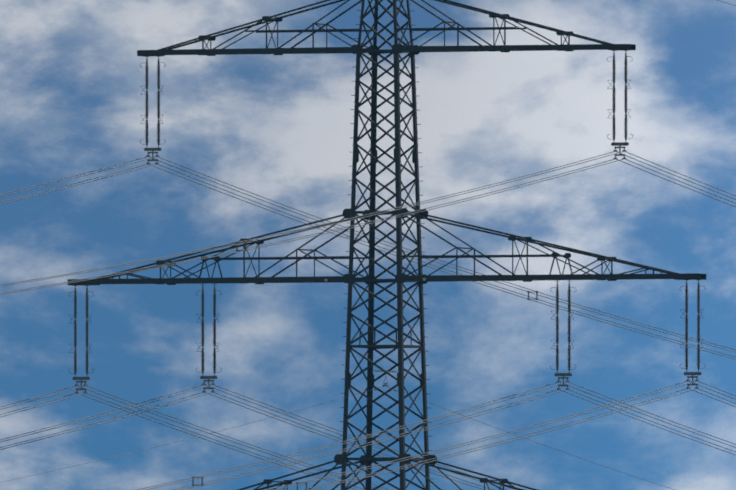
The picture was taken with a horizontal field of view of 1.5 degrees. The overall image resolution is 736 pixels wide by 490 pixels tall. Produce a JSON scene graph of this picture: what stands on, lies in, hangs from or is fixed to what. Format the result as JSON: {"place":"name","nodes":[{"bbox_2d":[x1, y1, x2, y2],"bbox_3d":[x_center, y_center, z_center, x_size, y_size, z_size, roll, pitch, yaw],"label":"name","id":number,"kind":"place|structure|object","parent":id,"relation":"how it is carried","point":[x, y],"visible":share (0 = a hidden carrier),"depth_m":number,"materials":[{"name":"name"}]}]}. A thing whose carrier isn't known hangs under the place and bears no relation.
{"place":"outdoors","nodes":[
{"label":"outdoors","id":0,"kind":"place"},
{"bbox_2d":[0,0,735,489],"label":"sky","id":1,"kind":"structure","parent":0,"point":[278,128],"materials":[{"name":"blue"}]},
{"label":"ground","id":2,"kind":"structure","parent":0,"visible":0},
{"bbox_2d":[0,0,735,489],"bbox_3d":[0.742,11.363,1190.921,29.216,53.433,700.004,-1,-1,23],"label":"pylon","id":3,"kind":"object","parent":2,"relation":"on","point":[400,212],"visible":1,"depth_m":1190.71,"materials":[{"name":"metal"}]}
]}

